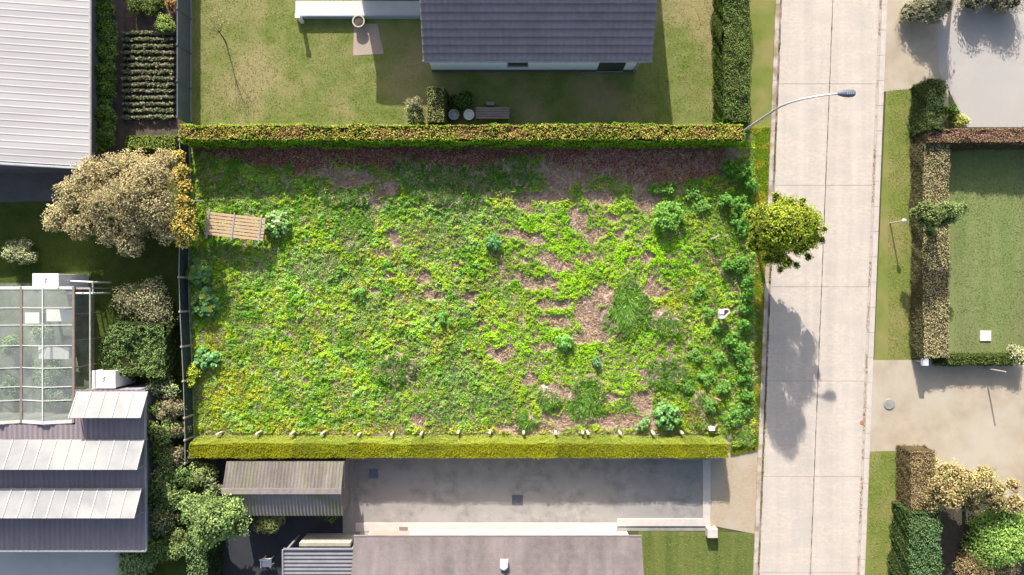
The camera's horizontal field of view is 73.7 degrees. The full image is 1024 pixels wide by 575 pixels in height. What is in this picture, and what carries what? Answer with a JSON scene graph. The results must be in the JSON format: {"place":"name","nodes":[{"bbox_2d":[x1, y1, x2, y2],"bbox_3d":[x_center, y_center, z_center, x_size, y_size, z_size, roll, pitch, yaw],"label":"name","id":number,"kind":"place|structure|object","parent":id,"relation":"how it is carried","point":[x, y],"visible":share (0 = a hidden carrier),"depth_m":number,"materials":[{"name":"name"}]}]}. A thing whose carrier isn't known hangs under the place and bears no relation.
{"place":"outdoors","nodes":[
{"label":"outdoors","id":0,"kind":"place"},
{"bbox_2d":[0,283,93,411],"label":"greenhouse floor","id":1,"kind":"structure","parent":0,"point":[51,297],"depth_m":37.30,"materials":[{"name":"concrete"}]},
{"bbox_2d":[31,359,69,394],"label":"greenhouse plant","id":2,"kind":"object","parent":1,"relation":"on","point":[54,376],"visible":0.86,"depth_m":36.59,"materials":[{"name":"green plant"}]},
{"bbox_2d":[38,346,77,358],"bbox_3d":[-24.464,3.497,36.890,1.618,0.820,0.647,0,90,0],"label":"potting bench","id":3,"kind":"object","parent":1,"relation":"on","point":[50,352],"visible":0.91,"depth_m":36.48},
{"bbox_2d":[46,309,82,320],"bbox_3d":[-24.118,1.482,36.890,1.471,0.820,0.647,0,90,0],"label":"potting bench","id":4,"kind":"object","parent":1,"relation":"on","point":[58,314],"visible":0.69,"depth_m":36.48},
{"bbox_2d":[0,174,112,201],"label":"asphalt","id":5,"kind":"structure","parent":0,"point":[26,187],"depth_m":37.31,"materials":[{"name":"asphalt"}]},
{"bbox_2d":[0,487,144,517],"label":"panel bank","id":6,"kind":"structure","parent":0,"point":[58,502],"depth_m":34.28,"materials":[{"name":"metal"}]},
{"bbox_2d":[0,197,185,574],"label":"lawn","id":7,"kind":"structure","parent":0,"point":[172,566],"depth_m":37.32,"materials":[{"name":"plant"}]},
{"bbox_2d":[0,237,37,264],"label":"shrub","id":8,"kind":"object","parent":7,"relation":"on","point":[21,252],"visible":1,"depth_m":36.63,"materials":[{"name":"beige plant"}]},
{"bbox_2d":[0,286,114,423],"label":"greenhouse","id":9,"kind":"object","parent":7,"relation":"on","point":[42,417],"visible":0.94,"depth_m":34.95,"materials":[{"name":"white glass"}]},
{"bbox_2d":[32,273,88,287],"bbox_3d":[-23.736,-0.343,36.021,1.334,2.559,0.746,0,90,0],"label":"cabinet","id":10,"kind":"object","parent":7,"relation":"on","point":[57,280],"visible":0.91,"depth_m":34.77,"materials":[{"name":"metal"}]},
{"bbox_2d":[40,147,179,257],"bbox_3d":[-20.563,-4.314,35.386,7.399,4.155,5.664,0,90,0],"label":"tree","id":11,"kind":"object","parent":7,"relation":"on","point":[131,203],"visible":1,"depth_m":34.54,"materials":[{"name":"beige plant"}]},
{"bbox_2d":[92,369,134,387],"bbox_3d":[-21.131,4.759,36.321,1.216,1.959,0.922,0,90,0],"label":"cabinet","id":12,"kind":"object","parent":7,"relation":"on","point":[107,379],"visible":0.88,"depth_m":35.37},
{"bbox_2d":[115,552,156,574],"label":"shrub","id":13,"kind":"object","parent":7,"relation":"on","point":[133,563],"visible":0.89,"depth_m":36.31,"materials":[{"name":"green plant"}]},
{"bbox_2d":[97,315,181,381],"bbox_3d":[-19.794,3.289,36.305,3.884,2.103,3.572,0,90,0],"label":"hedge","id":14,"kind":"object","parent":7,"relation":"on","point":[138,350],"visible":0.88,"depth_m":35.81,"materials":[{"name":"green plant"}]},
{"bbox_2d":[109,276,177,329],"bbox_3d":[-19.650,1.059,36.450,3.231,1.819,3.037,-18,90,0],"label":"shrub","id":15,"kind":"object","parent":7,"relation":"on","point":[150,302],"visible":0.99,"depth_m":36.04,"materials":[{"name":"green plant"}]},
{"bbox_2d":[147,482,168,509],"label":"shrub","id":16,"kind":"object","parent":7,"relation":"on","point":[155,494],"visible":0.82,"depth_m":36.20,"materials":[{"name":"green plant"}]},
{"bbox_2d":[148,438,173,468],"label":"shrub","id":17,"kind":"object","parent":7,"relation":"on","point":[155,452],"visible":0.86,"depth_m":36.05,"materials":[{"name":"green plant"}]},
{"bbox_2d":[145,376,180,397],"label":"shrub","id":18,"kind":"object","parent":7,"relation":"on","point":[167,387],"visible":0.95,"depth_m":36.13,"materials":[{"name":"green plant"}]},
{"bbox_2d":[147,534,180,563],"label":"shrub","id":19,"kind":"object","parent":7,"relation":"on","point":[163,548],"visible":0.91,"depth_m":36.14,"materials":[{"name":"green plant"}]},
{"bbox_2d":[149,461,179,490],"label":"shrub","id":20,"kind":"object","parent":7,"relation":"on","point":[159,476],"visible":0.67,"depth_m":36.12,"materials":[{"name":"green plant"}]},
{"bbox_2d":[147,416,183,445],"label":"shrub","id":21,"kind":"object","parent":7,"relation":"on","point":[160,432],"visible":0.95,"depth_m":35.98,"materials":[{"name":"green plant"}]},
{"bbox_2d":[148,503,183,537],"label":"shrub","id":22,"kind":"object","parent":7,"relation":"on","point":[162,520],"visible":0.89,"depth_m":36.20,"materials":[{"name":"green plant"}]},
{"bbox_2d":[156,394,186,420],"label":"shrub","id":23,"kind":"object","parent":7,"relation":"on","point":[172,406],"visible":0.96,"depth_m":36.13,"materials":[{"name":"beige plant"}]},
{"bbox_2d":[161,445,192,466],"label":"shrub","id":24,"kind":"object","parent":7,"relation":"on","point":[178,454],"visible":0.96,"depth_m":36.14,"materials":[{"name":"brown plant"}]},
{"bbox_2d":[111,0,123,156],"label":"garden path","id":25,"kind":"structure","parent":0,"point":[117,107],"depth_m":37.31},
{"bbox_2d":[191,0,723,125],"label":"lawn","id":26,"kind":"structure","parent":0,"point":[662,98],"depth_m":37.32,"materials":[{"name":"plant"}]},
{"bbox_2d":[295,1,419,18],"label":"terrace","id":27,"kind":"structure","parent":26,"relation":"on","point":[352,9],"depth_m":36.95,"materials":[{"name":"concrete"}]},
{"bbox_2d":[353,24,383,54],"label":"paving slab","id":28,"kind":"structure","parent":26,"relation":"on","point":[367,40],"depth_m":37.30,"materials":[{"name":"concrete"}]},
{"bbox_2d":[426,86,449,125],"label":"hedge","id":29,"kind":"object","parent":26,"relation":"on","point":[438,103],"visible":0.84,"depth_m":35.66,"materials":[{"name":"green plant"}]},
{"bbox_2d":[447,89,474,112],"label":"shrub","id":30,"kind":"object","parent":26,"relation":"on","point":[461,101],"visible":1,"depth_m":36.75,"materials":[{"name":"green plant"}]},
{"bbox_2d":[476,107,508,119],"bbox_3d":[-1.046,-9.415,37.080,1.800,0.480,0.630,0,90,0],"label":"bench","id":31,"kind":"object","parent":26,"relation":"on","point":[492,111],"visible":1,"depth_m":36.84,"materials":[{"name":"grey wood"}]},
{"bbox_2d":[419,0,657,72],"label":"house","id":32,"kind":"structure","parent":26,"relation":"on","point":[537,35],"depth_m":33.97,"materials":[{"name":"tile"}]},
{"bbox_2d":[710,0,751,128],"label":"hedge","id":33,"kind":"object","parent":26,"relation":"on","point":[731,72],"visible":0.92,"depth_m":35.76,"materials":[{"name":"green plant"}]},
{"bbox_2d":[187,130,756,451],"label":"grass","id":34,"kind":"structure","parent":0,"point":[624,329],"depth_m":37.07,"materials":[{"name":"green plant"}]},
{"bbox_2d":[177,139,195,464],"bbox_3d":[-17.486,0.750,36.735,0.333,1.330,17.221,-1,90,0],"label":"fence","id":35,"kind":"object","parent":34,"relation":"on","point":[185,321],"visible":0.66,"depth_m":36.62,"materials":[{"name":"metal"}]},
{"bbox_2d":[168,149,198,249],"bbox_3d":[-16.856,-4.522,35.924,1.630,2.990,5.133,0,90,0],"label":"climbing plant","id":36,"kind":"object","parent":35,"relation":"on","point":[186,215],"visible":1,"depth_m":34.81,"materials":[{"name":"yellow plant"}]},
{"bbox_2d":[185,257,213,288],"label":"squash plant","id":37,"kind":"object","parent":34,"relation":"on","point":[198,272],"visible":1,"depth_m":36.70,"materials":[{"name":"green plant"}]},
{"bbox_2d":[190,286,221,317],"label":"squash plant","id":38,"kind":"object","parent":34,"relation":"on","point":[205,302],"visible":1,"depth_m":36.66,"materials":[{"name":"green plant"}]},
{"bbox_2d":[193,345,221,370],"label":"weed","id":39,"kind":"object","parent":34,"relation":"on","point":[203,359],"visible":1,"depth_m":36.77,"materials":[{"name":"green plant"}]},
{"bbox_2d":[204,210,265,243],"bbox_3d":[-14.695,-3.219,36.771,3.138,1.158,1.485,6,90,0],"label":"fence panel","id":40,"kind":"object","parent":34,"relation":"on","point":[234,227],"visible":1,"depth_m":36.23,"materials":[{"name":"beige wood"}]},
{"bbox_2d":[261,210,290,238],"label":"weed","id":41,"kind":"object","parent":34,"relation":"on","point":[280,221],"visible":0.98,"depth_m":36.72,"materials":[{"name":"green plant"}]},
{"bbox_2d":[188,434,728,459],"bbox_3d":[-2.825,8.569,36.502,28.723,1.658,1.271,0,90,0],"label":"hedge","id":42,"kind":"object","parent":34,"relation":"on","point":[691,447],"visible":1,"depth_m":35.86,"materials":[{"name":"green plant"}]},
{"bbox_2d":[193,146,726,185],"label":"leaf litter","id":43,"kind":"object","parent":34,"relation":"on","point":[441,157],"visible":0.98,"depth_m":37.20,"materials":[{"name":"plant"}]},
{"bbox_2d":[188,140,755,446],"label":"weeds","id":44,"kind":"object","parent":34,"relation":"on","point":[480,299],"visible":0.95,"depth_m":37.09,"materials":[{"name":"green plant"}]},
{"bbox_2d":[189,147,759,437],"bbox_3d":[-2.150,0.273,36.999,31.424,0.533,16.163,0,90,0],"label":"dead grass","id":45,"kind":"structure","parent":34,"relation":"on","point":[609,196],"depth_m":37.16,"materials":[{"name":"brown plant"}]},
{"bbox_2d":[564,374,607,422],"bbox_3d":[4.077,6.004,37.106,2.528,0.889,2.879,0,90,0],"label":"grass mound","id":46,"kind":"object","parent":34,"relation":"on","point":[585,405],"depth_m":36.96,"materials":[{"name":"green plant"}]},
{"bbox_2d":[602,277,654,336],"bbox_3d":[6.375,0.977,37.093,3.120,0.981,3.491,0,90,0],"label":"grass mound","id":47,"kind":"object","parent":34,"relation":"on","point":[620,306],"depth_m":36.92,"materials":[{"name":"green plant"}]},
{"bbox_2d":[652,401,681,430],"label":"shrub","id":48,"kind":"object","parent":34,"relation":"on","point":[669,414],"visible":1,"depth_m":36.65,"materials":[{"name":"green plant"}]},
{"bbox_2d":[651,200,684,231],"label":"shrub","id":49,"kind":"object","parent":34,"relation":"on","point":[665,221],"visible":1,"depth_m":36.55,"materials":[{"name":"green plant"}]},
{"bbox_2d":[353,457,709,534],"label":"driveway","id":50,"kind":"structure","parent":0,"point":[485,489],"depth_m":37.31,"materials":[{"name":"concrete"}]},
{"bbox_2d":[356,459,710,531],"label":"driveway kerb","id":51,"kind":"structure","parent":50,"relation":"on","point":[705,520],"depth_m":37.25,"materials":[{"name":"concrete"}]},
{"bbox_2d":[124,90,1023,574],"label":"ground","id":52,"kind":"structure","parent":0,"point":[212,460],"depth_m":37.32,"materials":[{"name":"soil"}]},
{"bbox_2d":[0,0,110,173],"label":"barn","id":53,"kind":"structure","parent":52,"relation":"on","point":[49,61],"depth_m":34.68,"materials":[{"name":"white metal"}]},
{"bbox_2d":[94,0,115,20],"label":"shrub","id":54,"kind":"object","parent":53,"relation":"attached to","point":[104,9],"visible":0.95,"depth_m":36.06,"materials":[{"name":"green plant"}]},
{"bbox_2d":[95,124,115,156],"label":"shrub","id":55,"kind":"object","parent":53,"relation":"attached to","point":[105,139],"visible":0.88,"depth_m":36.10,"materials":[{"name":"green plant"}]},
{"bbox_2d":[93,60,117,85],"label":"shrub","id":56,"kind":"object","parent":53,"relation":"attached to","point":[102,72],"visible":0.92,"depth_m":36.17,"materials":[{"name":"green plant"}]},
{"bbox_2d":[93,103,117,132],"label":"shrub","id":57,"kind":"object","parent":53,"relation":"attached to","point":[102,114],"visible":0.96,"depth_m":36.11,"materials":[{"name":"green plant"}]},
{"bbox_2d":[94,39,118,71],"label":"shrub","id":58,"kind":"object","parent":53,"relation":"attached to","point":[107,51],"visible":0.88,"depth_m":36.18,"materials":[{"name":"green plant"}]},
{"bbox_2d":[96,79,116,109],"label":"shrub","id":59,"kind":"object","parent":53,"relation":"attached to","point":[106,93],"visible":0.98,"depth_m":36.12,"materials":[{"name":"green plant"}]},
{"bbox_2d":[95,17,118,44],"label":"shrub","id":60,"kind":"object","parent":53,"relation":"attached to","point":[105,29],"visible":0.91,"depth_m":36.18,"materials":[{"name":"green plant"}]},
{"bbox_2d":[0,552,122,574],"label":"concrete yard","id":61,"kind":"structure","parent":52,"relation":"on","point":[58,563],"depth_m":37.31,"materials":[{"name":"concrete"}]},
{"bbox_2d":[0,384,157,551],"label":"workshop","id":62,"kind":"structure","parent":52,"relation":"on","point":[74,534],"depth_m":34.89,"materials":[{"name":"metal"}]},
{"bbox_2d":[0,439,147,469],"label":"panel bank","id":63,"kind":"structure","parent":62,"relation":"on","point":[71,454],"depth_m":34.26,"materials":[{"name":"metal"}]},
{"bbox_2d":[68,391,147,417],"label":"panel bank","id":64,"kind":"structure","parent":62,"relation":"on","point":[108,404],"depth_m":34.27,"materials":[{"name":"metal"}]},
{"bbox_2d":[124,0,179,135],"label":"vegetable bed","id":65,"kind":"object","parent":52,"relation":"on","point":[143,21],"visible":0.33,"depth_m":37.31,"materials":[{"name":"soil"}]},
{"bbox_2d":[125,0,165,16],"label":"shrub","id":66,"kind":"object","parent":65,"relation":"on","point":[140,6],"visible":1,"depth_m":36.71,"materials":[{"name":"green plant"}]},
{"bbox_2d":[124,134,179,153],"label":"hedge","id":67,"kind":"object","parent":52,"relation":"on","point":[163,142],"visible":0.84,"depth_m":36.89,"materials":[{"name":"green plant"}]},
{"bbox_2d":[167,526,187,560],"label":"shrub","id":68,"kind":"object","parent":52,"relation":"on","point":[179,539],"visible":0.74,"depth_m":36.13,"materials":[{"name":"green plant"}]},
{"bbox_2d":[165,465,198,491],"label":"shrub","id":69,"kind":"object","parent":52,"relation":"on","point":[184,476],"visible":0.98,"depth_m":36.01,"materials":[{"name":"green plant"}]},
{"bbox_2d":[176,0,191,123],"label":"panel fence","id":70,"kind":"object","parent":52,"relation":"on","point":[184,60],"visible":0.98,"depth_m":36.58,"materials":[{"name":"metal"}]},
{"bbox_2d":[187,461,218,486],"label":"shrub","id":71,"kind":"object","parent":52,"relation":"on","point":[199,469],"visible":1,"depth_m":36.19,"materials":[{"name":"green plant"}]},
{"bbox_2d":[185,523,223,574],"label":"hedge","id":72,"kind":"object","parent":52,"relation":"on","point":[202,562],"visible":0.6,"depth_m":35.69,"materials":[{"name":"green plant"}]},
{"bbox_2d":[175,488,252,551],"bbox_3d":[-15.076,11.573,35.229,3.436,4.447,3.139,-16,90,0],"label":"tree","id":73,"kind":"object","parent":52,"relation":"on","point":[212,517],"visible":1,"depth_m":34.01,"materials":[{"name":"green plant"}]},
{"bbox_2d":[216,458,345,574],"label":"yard","id":74,"kind":"structure","parent":52,"relation":"on","point":[244,555],"depth_m":37.31,"materials":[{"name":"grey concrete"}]},
{"bbox_2d":[251,515,285,535],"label":"shrub","id":75,"kind":"object","parent":74,"relation":"on","point":[270,524],"visible":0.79,"depth_m":36.00,"materials":[{"name":"green plant"}]},
{"bbox_2d":[221,457,349,515],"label":"shed","id":76,"kind":"structure","parent":74,"relation":"on","point":[292,486],"depth_m":35.30,"materials":[{"name":"metal"}]},
{"bbox_2d":[282,534,352,574],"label":"carport","id":77,"kind":"object","parent":74,"relation":"on","point":[316,561],"visible":0.85,"depth_m":35.01,"materials":[{"name":"metal"}]},
{"bbox_2d":[299,533,355,545],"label":"garden wall","id":78,"kind":"structure","parent":74,"relation":"on","point":[327,539],"depth_m":36.37,"materials":[{"name":"concrete"}]},
{"bbox_2d":[343,458,352,532],"bbox_3d":[-8.956,11.265,37.311,0.559,0.038,4.618,0,90,0],"label":"driveway strip","id":79,"kind":"object","parent":52,"relation":"on","point":[348,520],"visible":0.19,"depth_m":37.29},
{"bbox_2d":[178,121,745,149],"bbox_3d":[-2.638,-8.105,36.386,29.781,1.946,1.348,0,90,0],"label":"hedge","id":80,"kind":"object","parent":52,"relation":"on","point":[217,135],"visible":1,"depth_m":35.68,"materials":[{"name":"green plant"}]},
{"bbox_2d":[351,530,643,574],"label":"house","id":81,"kind":"structure","parent":52,"relation":"on","point":[486,552],"depth_m":34.41,"materials":[{"name":"tile"}]},
{"bbox_2d":[0,0,1023,574],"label":"lawn grass","id":82,"kind":"structure","parent":52,"relation":"on","point":[586,122],"depth_m":37.30,"materials":[{"name":"green plant"}]},
{"bbox_2d":[728,0,774,455],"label":"verge","id":83,"kind":"structure","parent":52,"relation":"on","point":[761,25],"depth_m":37.31,"materials":[{"name":"green plant"}]},
{"bbox_2d":[742,190,828,273],"bbox_3d":[13.415,-2.732,34.155,4.178,6.515,3.522,33,90,0],"label":"tree","id":84,"kind":"object","parent":83,"relation":"on","point":[783,224],"visible":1,"depth_m":32.71,"materials":[{"name":"green plant"}]},
{"bbox_2d":[753,0,779,574],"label":"kerb","id":85,"kind":"structure","parent":52,"relation":"on","point":[766,293],"depth_m":37.23,"materials":[{"name":"concrete"}]},
{"bbox_2d":[743,89,855,131],"bbox_3d":[13.534,-8.353,33.542,2.871,7.715,0.359,-6,90,0],"label":"street lamp","id":86,"kind":"object","parent":52,"relation":"on","point":[848,93],"visible":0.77,"depth_m":30.11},
{"bbox_2d":[857,0,881,574],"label":"gutter","id":87,"kind":"object","parent":52,"relation":"on","point":[870,255],"visible":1,"depth_m":37.28,"materials":[{"name":"concrete"}]},
{"bbox_2d":[860,0,886,574],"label":"kerb","id":88,"kind":"structure","parent":52,"relation":"on","point":[873,287],"depth_m":37.26,"materials":[{"name":"concrete"}]},
{"bbox_2d":[865,451,909,574],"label":"verge","id":89,"kind":"structure","parent":52,"relation":"on","point":[878,466],"depth_m":37.32,"materials":[{"name":"green plant"}]},
{"bbox_2d":[886,501,945,574],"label":"hedge","id":90,"kind":"object","parent":89,"relation":"on","point":[916,539],"visible":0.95,"depth_m":35.78,"materials":[{"name":"green plant"}]},
{"bbox_2d":[895,444,936,510],"bbox_3d":[21.774,10.244,36.657,1.862,1.358,3.497,0,90,0],"label":"hedge","id":91,"kind":"object","parent":89,"relation":"on","point":[915,473],"visible":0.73,"depth_m":36.22,"materials":[{"name":"brown plant"}]},
{"bbox_2d":[874,88,952,359],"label":"verge","id":92,"kind":"structure","parent":52,"relation":"on","point":[883,336],"depth_m":37.32,"materials":[{"name":"green plant"}]},
{"bbox_2d":[908,76,947,137],"bbox_3d":[22.227,-9.603,36.482,1.368,1.713,3.078,0,90,0],"label":"hedge","id":93,"kind":"object","parent":92,"relation":"on","point":[927,111],"visible":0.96,"depth_m":35.95,"materials":[{"name":"green plant"}]},
{"bbox_2d":[908,142,951,359],"bbox_3d":[22.526,-1.954,36.746,1.939,1.196,11.825,0,90,0],"label":"hedge","id":94,"kind":"object","parent":92,"relation":"on","point":[930,266],"visible":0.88,"depth_m":36.38,"materials":[{"name":"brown plant"}]},
{"bbox_2d":[908,199,969,238],"bbox_3d":[21.702,-3.501,35.622,2.852,3.602,1.969,0,90,0],"label":"tree","id":95,"kind":"object","parent":92,"relation":"on","point":[945,214],"visible":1,"depth_m":34.37,"materials":[{"name":"green plant"}]},
{"bbox_2d":[884,0,947,125],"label":"gravel drive","id":96,"kind":"structure","parent":52,"relation":"on","point":[911,55],"depth_m":37.31,"materials":[{"name":"gravel"}]},
{"bbox_2d":[897,0,955,25],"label":"shrub","id":97,"kind":"object","parent":96,"relation":"on","point":[930,11],"visible":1,"depth_m":36.35,"materials":[{"name":"green plant"}]},
{"bbox_2d":[870,360,1023,501],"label":"gravel drive","id":98,"kind":"structure","parent":52,"relation":"on","point":[970,416],"depth_m":37.32,"materials":[{"name":"gravel"}]},
{"bbox_2d":[938,0,1023,126],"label":"gravel yard","id":99,"kind":"structure","parent":52,"relation":"on","point":[981,60],"depth_m":37.31,"materials":[{"name":"gravel"}]},
{"bbox_2d":[956,0,1023,17],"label":"shrub","id":100,"kind":"object","parent":99,"relation":"on","point":[1000,6],"visible":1,"depth_m":36.50,"materials":[{"name":"green plant"}]},
{"bbox_2d":[639,531,753,574],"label":"lawn","id":101,"kind":"structure","parent":0,"point":[703,544],"depth_m":37.31,"materials":[{"name":"plant"}]},
{"bbox_2d":[711,450,757,533],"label":"brick driveway","id":102,"kind":"structure","parent":0,"point":[733,490],"depth_m":37.30,"materials":[{"name":"brick"}]},
{"bbox_2d":[757,0,881,574],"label":"road","id":103,"kind":"structure","parent":0,"point":[788,505],"depth_m":37.27,"materials":[{"name":"concrete"}]},
{"bbox_2d":[758,0,881,574],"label":"gutter weeds","id":104,"kind":"object","parent":103,"relation":"on","point":[769,335],"visible":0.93,"depth_m":37.26,"materials":[{"name":"green plant"}]},
{"bbox_2d":[937,501,1023,574],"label":"garden soil","id":105,"kind":"structure","parent":0,"point":[955,528],"depth_m":37.32,"materials":[{"name":"soil"}]},
{"bbox_2d":[921,457,1023,517],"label":"shrub","id":106,"kind":"object","parent":105,"relation":"on","point":[950,480],"visible":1,"depth_m":35.26,"materials":[{"name":"beige plant"}]},
{"bbox_2d":[952,545,999,574],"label":"shrub","id":107,"kind":"object","parent":105,"relation":"on","point":[965,565],"visible":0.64,"depth_m":36.52,"materials":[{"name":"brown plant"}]},
{"bbox_2d":[960,500,1023,571],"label":"shrub","id":108,"kind":"object","parent":105,"relation":"on","point":[993,537],"visible":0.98,"depth_m":36.14,"materials":[{"name":"green plant"}]},
{"bbox_2d":[948,129,1023,353],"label":"lawn","id":109,"kind":"structure","parent":0,"point":[984,278],"depth_m":37.31,"materials":[{"name":"plant"}]},
{"bbox_2d":[912,126,1023,152],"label":"hedge","id":110,"kind":"object","parent":109,"relation":"on","point":[959,139],"visible":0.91,"depth_m":36.04,"materials":[{"name":"brown plant"}]},
{"bbox_2d":[932,351,1017,366],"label":"hedge","id":111,"kind":"object","parent":109,"relation":"on","point":[955,359],"visible":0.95,"depth_m":36.67,"materials":[{"name":"green plant"}]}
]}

